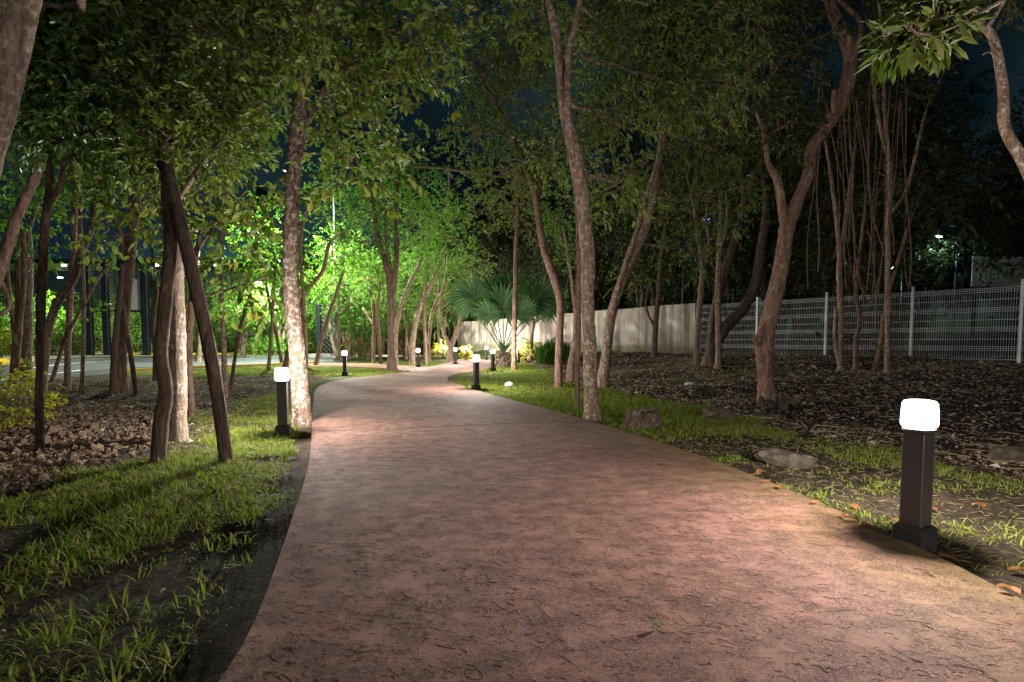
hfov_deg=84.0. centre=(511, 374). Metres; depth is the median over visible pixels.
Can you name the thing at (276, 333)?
tree
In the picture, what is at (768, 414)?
rock
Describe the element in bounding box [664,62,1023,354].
tree
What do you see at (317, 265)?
tree
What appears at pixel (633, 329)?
boundary wall
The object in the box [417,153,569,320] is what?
tree
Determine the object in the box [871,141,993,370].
tree
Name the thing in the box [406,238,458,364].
tree
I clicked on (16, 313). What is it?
tree
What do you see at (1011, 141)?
tree
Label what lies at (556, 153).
tree
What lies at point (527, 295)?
fan palm
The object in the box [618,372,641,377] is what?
rock
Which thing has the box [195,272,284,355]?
tree
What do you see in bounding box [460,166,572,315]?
tree
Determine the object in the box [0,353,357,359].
forecourt paving
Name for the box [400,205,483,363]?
tree
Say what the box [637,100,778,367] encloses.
tree
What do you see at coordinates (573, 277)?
tree
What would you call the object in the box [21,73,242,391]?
tree
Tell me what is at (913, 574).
path
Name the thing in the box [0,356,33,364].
kerb
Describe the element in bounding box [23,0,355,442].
tree
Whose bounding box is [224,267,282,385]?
tree
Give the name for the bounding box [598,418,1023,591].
dry grass
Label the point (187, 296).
tree
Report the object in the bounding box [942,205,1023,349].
tree
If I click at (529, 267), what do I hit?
tree
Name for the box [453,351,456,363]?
bollard light
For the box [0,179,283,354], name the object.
entrance canopy
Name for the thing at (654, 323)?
tree
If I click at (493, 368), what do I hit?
bollard light
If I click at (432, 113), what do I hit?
sky
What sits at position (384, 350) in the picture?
tree
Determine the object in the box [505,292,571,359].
tree
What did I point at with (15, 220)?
tree
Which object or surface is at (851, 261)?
tree
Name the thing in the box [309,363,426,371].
side path
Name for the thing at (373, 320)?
tree
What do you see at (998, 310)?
tree
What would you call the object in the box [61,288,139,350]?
tree
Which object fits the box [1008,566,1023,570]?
fallen leaf
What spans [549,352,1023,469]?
fallen sticks
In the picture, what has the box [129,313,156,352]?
shrub
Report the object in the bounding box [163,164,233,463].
timber stake
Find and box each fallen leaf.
[652,621,663,626]
[850,503,857,508]
[936,554,959,560]
[972,502,985,506]
[995,583,1011,587]
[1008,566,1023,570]
[1008,585,1020,594]
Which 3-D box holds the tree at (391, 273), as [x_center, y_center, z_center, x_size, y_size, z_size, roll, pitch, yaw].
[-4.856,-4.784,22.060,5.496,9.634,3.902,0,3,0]
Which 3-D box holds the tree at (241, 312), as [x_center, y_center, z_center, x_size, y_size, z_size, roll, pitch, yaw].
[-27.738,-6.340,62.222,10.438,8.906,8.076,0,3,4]
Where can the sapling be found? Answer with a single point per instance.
(225, 217)
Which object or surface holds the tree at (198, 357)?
on the ground at (238, 617)
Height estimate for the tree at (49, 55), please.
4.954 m
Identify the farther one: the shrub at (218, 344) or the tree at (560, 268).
the shrub at (218, 344)
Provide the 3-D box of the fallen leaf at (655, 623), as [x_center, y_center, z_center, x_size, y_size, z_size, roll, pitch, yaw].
[0.572,0.980,2.233,0.059,0.014,0.032,7,-5,-31]
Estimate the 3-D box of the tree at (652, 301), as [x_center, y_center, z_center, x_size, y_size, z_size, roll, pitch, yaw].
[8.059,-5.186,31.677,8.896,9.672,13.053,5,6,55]
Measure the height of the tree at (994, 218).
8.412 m
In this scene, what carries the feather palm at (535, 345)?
on the ground at (238, 617)
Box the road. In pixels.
[0,356,355,385]
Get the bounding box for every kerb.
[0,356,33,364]
[127,353,266,354]
[127,361,320,371]
[352,355,440,356]
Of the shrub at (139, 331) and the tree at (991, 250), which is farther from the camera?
the shrub at (139, 331)
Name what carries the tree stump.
on the ground at (238, 617)
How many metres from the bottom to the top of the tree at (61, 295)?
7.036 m
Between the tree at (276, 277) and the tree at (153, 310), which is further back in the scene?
the tree at (276, 277)
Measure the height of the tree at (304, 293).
9.851 m
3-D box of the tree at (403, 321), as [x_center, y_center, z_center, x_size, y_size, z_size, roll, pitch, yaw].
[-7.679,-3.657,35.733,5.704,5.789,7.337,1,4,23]
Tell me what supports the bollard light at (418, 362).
on the ground at (238, 617)
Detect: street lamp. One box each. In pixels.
[282,162,336,360]
[682,215,703,303]
[898,273,902,352]
[935,233,957,354]
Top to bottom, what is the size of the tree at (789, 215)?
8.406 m
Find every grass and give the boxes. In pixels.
[0,362,1023,681]
[533,336,570,363]
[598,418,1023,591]
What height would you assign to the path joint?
0.052 m
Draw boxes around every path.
[215,358,1023,681]
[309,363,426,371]
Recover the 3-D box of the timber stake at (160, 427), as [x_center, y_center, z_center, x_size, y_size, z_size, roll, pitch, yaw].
[-3.496,-0.631,5.808,0.292,3.147,0.905,-1,4,-17]
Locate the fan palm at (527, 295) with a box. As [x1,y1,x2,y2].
[447,266,568,366]
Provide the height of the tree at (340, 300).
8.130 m
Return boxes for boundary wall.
[458,303,696,353]
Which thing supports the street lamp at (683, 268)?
on the ground at (238, 617)
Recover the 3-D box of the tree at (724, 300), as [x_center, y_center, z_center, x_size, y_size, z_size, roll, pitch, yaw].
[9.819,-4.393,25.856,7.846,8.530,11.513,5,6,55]
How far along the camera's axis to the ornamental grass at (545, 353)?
26.57 m
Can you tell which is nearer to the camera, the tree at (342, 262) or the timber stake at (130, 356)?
the timber stake at (130, 356)
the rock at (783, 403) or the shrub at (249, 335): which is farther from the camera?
the shrub at (249, 335)
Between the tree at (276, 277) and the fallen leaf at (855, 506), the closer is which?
the fallen leaf at (855, 506)
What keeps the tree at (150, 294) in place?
on the ground at (238, 617)
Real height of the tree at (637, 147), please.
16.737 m
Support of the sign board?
on the ground at (238, 617)
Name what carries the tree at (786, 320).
on the ground at (238, 617)
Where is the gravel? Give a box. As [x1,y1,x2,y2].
[0,402,231,494]
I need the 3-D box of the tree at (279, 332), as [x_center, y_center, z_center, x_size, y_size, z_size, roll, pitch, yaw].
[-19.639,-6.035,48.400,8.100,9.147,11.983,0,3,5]
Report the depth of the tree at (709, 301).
34.84 m
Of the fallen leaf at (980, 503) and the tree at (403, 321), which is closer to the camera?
the fallen leaf at (980, 503)
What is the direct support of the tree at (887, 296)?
on the ground at (238, 617)
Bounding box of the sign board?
[969,257,1023,354]
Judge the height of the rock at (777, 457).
0.246 m
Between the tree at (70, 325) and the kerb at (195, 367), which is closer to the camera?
the tree at (70, 325)
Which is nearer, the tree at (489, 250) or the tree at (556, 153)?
the tree at (556, 153)
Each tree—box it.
[0,0,258,189]
[0,60,136,316]
[0,172,70,383]
[0,189,70,381]
[0,271,36,329]
[2,135,122,390]
[9,162,127,390]
[13,0,187,448]
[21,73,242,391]
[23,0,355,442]
[33,291,95,350]
[35,157,131,395]
[46,291,111,381]
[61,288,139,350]
[93,273,159,349]
[115,218,162,380]
[149,284,233,346]
[153,210,238,361]
[158,236,239,409]
[175,60,318,397]
[191,0,486,426]
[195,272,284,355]
[210,288,282,349]
[211,246,323,354]
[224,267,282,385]
[226,234,316,368]
[227,211,283,362]
[228,190,322,367]
[228,238,326,350]
[258,233,408,341]
[267,278,357,353]
[282,131,511,367]
[299,219,448,360]
[300,267,385,354]
[304,226,382,364]
[310,246,384,357]
[315,116,455,370]
[324,280,407,359]
[331,250,399,363]
[343,233,463,353]
[347,275,450,358]
[361,246,409,363]
[380,276,443,351]
[388,175,474,364]
[399,255,434,358]
[399,275,436,347]
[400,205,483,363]
[405,246,498,354]
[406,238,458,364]
[409,238,496,362]
[413,279,476,350]
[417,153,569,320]
[423,0,584,387]
[426,229,523,320]
[427,238,479,361]
[444,156,563,369]
[454,111,648,312]
[458,232,551,320]
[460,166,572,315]
[478,0,788,420]
[482,240,603,315]
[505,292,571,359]
[510,95,607,409]
[510,96,734,309]
[515,173,602,382]
[520,235,690,312]
[522,211,604,312]
[527,212,630,312]
[547,198,759,307]
[563,129,695,308]
[574,192,711,308]
[575,157,691,307]
[587,0,826,387]
[595,94,785,313]
[609,187,859,352]
[618,102,963,351]
[625,146,712,355]
[629,190,752,351]
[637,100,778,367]
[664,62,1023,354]
[668,185,731,313]
[670,108,762,368]
[671,0,921,403]
[676,71,821,365]
[679,34,980,347]
[682,107,812,349]
[697,169,836,335]
[728,95,1023,355]
[740,103,935,349]
[747,214,884,352]
[765,161,982,353]
[769,52,996,351]
[782,81,887,369]
[786,68,1020,348]
[813,49,923,368]
[827,38,956,373]
[853,0,1005,89]
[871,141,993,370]
[881,0,1023,178]
[881,220,997,348]
[882,160,998,348]
[903,204,995,342]
[919,126,1023,349]
[932,226,1023,351]
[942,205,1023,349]
[963,198,1023,327]
[966,132,1023,299]
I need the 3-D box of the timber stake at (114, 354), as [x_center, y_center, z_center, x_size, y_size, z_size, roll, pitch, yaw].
[-8.564,-0.937,12.411,0.298,2.947,0.440,2,4,27]
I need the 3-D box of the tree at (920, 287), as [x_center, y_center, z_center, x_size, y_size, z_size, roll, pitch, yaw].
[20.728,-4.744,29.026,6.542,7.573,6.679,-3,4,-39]
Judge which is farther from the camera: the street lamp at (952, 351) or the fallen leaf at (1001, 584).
the street lamp at (952, 351)
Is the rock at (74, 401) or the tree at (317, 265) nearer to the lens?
the rock at (74, 401)
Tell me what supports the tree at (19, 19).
on the ground at (238, 617)
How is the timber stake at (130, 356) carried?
on the ground at (238, 617)
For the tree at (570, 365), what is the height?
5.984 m
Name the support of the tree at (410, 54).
on the ground at (238, 617)
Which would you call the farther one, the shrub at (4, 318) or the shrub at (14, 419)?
the shrub at (4, 318)
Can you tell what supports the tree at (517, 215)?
on the ground at (238, 617)
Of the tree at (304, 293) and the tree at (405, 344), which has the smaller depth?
the tree at (304, 293)
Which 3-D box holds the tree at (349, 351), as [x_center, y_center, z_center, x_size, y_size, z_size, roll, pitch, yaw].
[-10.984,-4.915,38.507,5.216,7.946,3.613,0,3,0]
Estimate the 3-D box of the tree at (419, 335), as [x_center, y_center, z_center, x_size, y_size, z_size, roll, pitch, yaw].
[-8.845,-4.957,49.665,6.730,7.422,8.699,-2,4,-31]
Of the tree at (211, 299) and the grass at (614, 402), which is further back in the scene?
the tree at (211, 299)
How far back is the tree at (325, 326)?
26.84 m
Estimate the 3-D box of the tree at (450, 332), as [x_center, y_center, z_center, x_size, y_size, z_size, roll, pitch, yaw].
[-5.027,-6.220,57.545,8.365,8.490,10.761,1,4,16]
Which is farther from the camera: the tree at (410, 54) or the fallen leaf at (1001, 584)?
the tree at (410, 54)
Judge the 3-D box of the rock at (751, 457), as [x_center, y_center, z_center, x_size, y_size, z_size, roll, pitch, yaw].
[2.498,0.810,5.662,0.281,0.189,0.192,-1,4,-21]
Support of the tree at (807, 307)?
on the ground at (238, 617)
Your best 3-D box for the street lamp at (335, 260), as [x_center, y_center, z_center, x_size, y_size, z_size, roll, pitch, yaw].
[-11.070,-6.349,31.629,0.525,11.483,3.136,3,5,43]
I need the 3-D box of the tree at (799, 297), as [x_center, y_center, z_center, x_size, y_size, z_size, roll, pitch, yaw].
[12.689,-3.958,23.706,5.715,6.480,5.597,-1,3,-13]
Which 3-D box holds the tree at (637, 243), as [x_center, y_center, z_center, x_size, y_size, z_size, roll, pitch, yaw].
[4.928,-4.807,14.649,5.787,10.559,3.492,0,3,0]
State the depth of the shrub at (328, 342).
55.15 m
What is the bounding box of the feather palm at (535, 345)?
[522,337,568,352]
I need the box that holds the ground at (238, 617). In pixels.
[0,341,1023,681]
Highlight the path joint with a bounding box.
[313,422,610,430]
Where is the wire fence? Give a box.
[700,267,1023,362]
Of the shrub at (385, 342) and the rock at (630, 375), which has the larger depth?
the shrub at (385, 342)
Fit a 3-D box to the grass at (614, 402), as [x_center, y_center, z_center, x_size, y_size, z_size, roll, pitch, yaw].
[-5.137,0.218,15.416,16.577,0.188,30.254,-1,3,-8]
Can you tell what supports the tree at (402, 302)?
on the ground at (238, 617)
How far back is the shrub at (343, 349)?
41.56 m
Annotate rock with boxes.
[50,396,82,405]
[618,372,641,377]
[702,407,734,419]
[747,412,783,417]
[748,447,765,460]
[753,447,817,468]
[757,396,764,405]
[764,399,776,407]
[777,395,788,409]
[987,446,1023,462]
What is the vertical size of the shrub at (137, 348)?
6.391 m
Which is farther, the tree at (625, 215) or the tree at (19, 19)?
the tree at (625, 215)
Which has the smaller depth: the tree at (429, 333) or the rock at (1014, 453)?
the rock at (1014, 453)
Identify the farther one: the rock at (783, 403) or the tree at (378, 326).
the tree at (378, 326)
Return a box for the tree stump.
[621,405,662,429]
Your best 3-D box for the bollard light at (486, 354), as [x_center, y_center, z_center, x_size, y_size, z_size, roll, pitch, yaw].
[-1.530,-1.255,33.985,0.182,0.864,0.182,-1,4,-20]
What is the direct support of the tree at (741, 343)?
on the ground at (238, 617)
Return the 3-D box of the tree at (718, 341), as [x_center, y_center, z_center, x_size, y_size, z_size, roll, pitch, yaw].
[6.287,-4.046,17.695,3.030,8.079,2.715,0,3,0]
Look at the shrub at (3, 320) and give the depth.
53.16 m
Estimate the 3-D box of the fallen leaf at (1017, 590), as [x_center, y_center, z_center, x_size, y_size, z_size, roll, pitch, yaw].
[2.330,0.999,2.644,0.044,0.018,0.080,6,9,1]
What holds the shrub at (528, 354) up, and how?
on the ground at (238, 617)
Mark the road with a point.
(94, 366)
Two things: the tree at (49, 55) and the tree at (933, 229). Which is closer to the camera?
the tree at (49, 55)
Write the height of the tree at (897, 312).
15.426 m
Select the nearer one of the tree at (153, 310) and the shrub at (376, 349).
the tree at (153, 310)
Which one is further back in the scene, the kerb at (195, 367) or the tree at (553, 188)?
the tree at (553, 188)
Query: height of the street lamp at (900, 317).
3.616 m
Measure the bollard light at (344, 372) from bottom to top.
0.864 m
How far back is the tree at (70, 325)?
13.55 m
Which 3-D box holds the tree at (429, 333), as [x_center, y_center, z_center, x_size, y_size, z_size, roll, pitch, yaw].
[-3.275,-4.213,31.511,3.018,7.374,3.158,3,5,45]
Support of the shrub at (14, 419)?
on the ground at (238, 617)
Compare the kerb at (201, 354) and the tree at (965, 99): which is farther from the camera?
the kerb at (201, 354)
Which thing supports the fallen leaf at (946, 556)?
on the ground at (238, 617)
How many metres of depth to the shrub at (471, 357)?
32.94 m
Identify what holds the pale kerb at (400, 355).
on the ground at (238, 617)
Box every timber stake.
[109,264,124,394]
[121,295,138,394]
[150,165,177,462]
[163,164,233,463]
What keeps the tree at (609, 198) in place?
on the ground at (238, 617)
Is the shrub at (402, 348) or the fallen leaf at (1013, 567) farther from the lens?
the shrub at (402, 348)
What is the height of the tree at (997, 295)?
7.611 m
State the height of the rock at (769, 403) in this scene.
0.160 m
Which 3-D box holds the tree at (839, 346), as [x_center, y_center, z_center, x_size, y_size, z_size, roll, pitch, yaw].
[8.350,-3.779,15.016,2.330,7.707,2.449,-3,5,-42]
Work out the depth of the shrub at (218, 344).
53.87 m
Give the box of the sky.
[0,0,1023,341]
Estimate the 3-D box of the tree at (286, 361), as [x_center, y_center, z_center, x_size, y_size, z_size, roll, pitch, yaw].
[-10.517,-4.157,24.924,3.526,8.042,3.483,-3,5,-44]
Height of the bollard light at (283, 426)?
0.864 m
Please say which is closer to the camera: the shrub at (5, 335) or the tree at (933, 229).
the tree at (933, 229)
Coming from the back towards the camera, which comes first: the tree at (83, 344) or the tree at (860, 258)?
the tree at (860, 258)
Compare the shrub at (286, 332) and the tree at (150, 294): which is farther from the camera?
the tree at (150, 294)
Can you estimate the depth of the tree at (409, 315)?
64.66 m
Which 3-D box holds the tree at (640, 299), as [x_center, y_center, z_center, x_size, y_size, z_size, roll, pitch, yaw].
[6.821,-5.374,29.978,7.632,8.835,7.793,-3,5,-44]
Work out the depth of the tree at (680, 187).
33.44 m
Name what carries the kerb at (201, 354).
on the ground at (238, 617)
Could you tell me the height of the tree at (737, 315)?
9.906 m
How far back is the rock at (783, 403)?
9.42 m
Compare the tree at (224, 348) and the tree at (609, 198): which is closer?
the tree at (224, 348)
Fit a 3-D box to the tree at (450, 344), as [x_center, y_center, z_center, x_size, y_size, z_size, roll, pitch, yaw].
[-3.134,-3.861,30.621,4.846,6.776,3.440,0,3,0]
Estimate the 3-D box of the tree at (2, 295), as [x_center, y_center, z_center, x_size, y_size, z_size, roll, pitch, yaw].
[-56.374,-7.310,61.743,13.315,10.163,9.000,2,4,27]
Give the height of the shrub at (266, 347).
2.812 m
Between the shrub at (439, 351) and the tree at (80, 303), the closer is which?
the shrub at (439, 351)
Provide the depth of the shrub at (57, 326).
49.64 m
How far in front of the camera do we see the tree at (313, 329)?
49.52 m
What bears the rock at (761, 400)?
on the ground at (238, 617)
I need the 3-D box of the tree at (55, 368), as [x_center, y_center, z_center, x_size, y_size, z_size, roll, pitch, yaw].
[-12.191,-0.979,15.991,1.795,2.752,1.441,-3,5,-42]
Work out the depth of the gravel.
6.51 m
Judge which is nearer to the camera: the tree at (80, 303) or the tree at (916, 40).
the tree at (916, 40)
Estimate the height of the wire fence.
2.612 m
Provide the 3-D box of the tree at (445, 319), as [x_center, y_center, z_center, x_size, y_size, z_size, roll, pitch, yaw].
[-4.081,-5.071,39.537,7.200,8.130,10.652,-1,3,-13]
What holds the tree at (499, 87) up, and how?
on the ground at (238, 617)
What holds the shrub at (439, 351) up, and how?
on the ground at (238, 617)
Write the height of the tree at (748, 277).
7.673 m
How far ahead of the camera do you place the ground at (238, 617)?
4.37 m
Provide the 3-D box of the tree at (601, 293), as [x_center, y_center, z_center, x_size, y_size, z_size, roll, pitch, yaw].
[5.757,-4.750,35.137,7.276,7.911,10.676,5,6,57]
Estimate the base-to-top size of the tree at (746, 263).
10.234 m
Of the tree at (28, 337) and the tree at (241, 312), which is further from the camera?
the tree at (241, 312)
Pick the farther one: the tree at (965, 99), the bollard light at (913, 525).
the tree at (965, 99)
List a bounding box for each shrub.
[0,303,34,352]
[0,325,34,354]
[0,358,68,430]
[1,288,79,351]
[32,327,102,355]
[51,306,111,353]
[97,308,155,351]
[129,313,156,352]
[193,316,255,352]
[214,317,281,352]
[232,334,315,355]
[262,319,315,351]
[307,329,354,352]
[341,338,363,356]
[351,325,402,350]
[354,339,385,356]
[398,325,457,351]
[398,336,423,356]
[430,340,453,359]
[458,345,475,359]
[507,337,544,361]
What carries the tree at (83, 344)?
on the ground at (238, 617)
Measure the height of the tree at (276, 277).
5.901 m
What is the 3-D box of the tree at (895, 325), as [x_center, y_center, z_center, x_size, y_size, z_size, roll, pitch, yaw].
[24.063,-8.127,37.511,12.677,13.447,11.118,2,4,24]
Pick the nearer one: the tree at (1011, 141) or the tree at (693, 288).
the tree at (1011, 141)
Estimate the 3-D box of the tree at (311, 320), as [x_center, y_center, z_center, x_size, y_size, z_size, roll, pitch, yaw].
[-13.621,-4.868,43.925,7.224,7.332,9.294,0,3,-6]
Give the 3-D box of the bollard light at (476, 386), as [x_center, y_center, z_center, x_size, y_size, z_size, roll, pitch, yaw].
[-0.849,-0.035,13.448,0.182,0.864,0.182,-2,4,-30]
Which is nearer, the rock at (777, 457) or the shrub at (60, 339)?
the rock at (777, 457)
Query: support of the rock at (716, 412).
on the ground at (238, 617)
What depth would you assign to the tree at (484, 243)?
39.54 m
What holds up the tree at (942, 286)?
on the ground at (238, 617)
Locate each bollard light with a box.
[275,380,290,436]
[342,355,347,375]
[416,352,419,366]
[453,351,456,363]
[472,361,480,389]
[485,349,487,359]
[490,353,495,371]
[892,425,937,552]
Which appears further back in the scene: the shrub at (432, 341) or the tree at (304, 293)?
the shrub at (432, 341)
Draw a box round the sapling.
[37,151,332,416]
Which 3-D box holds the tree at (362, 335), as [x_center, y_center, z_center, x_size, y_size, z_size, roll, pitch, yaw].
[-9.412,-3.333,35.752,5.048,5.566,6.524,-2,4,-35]
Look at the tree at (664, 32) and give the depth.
8.65 m

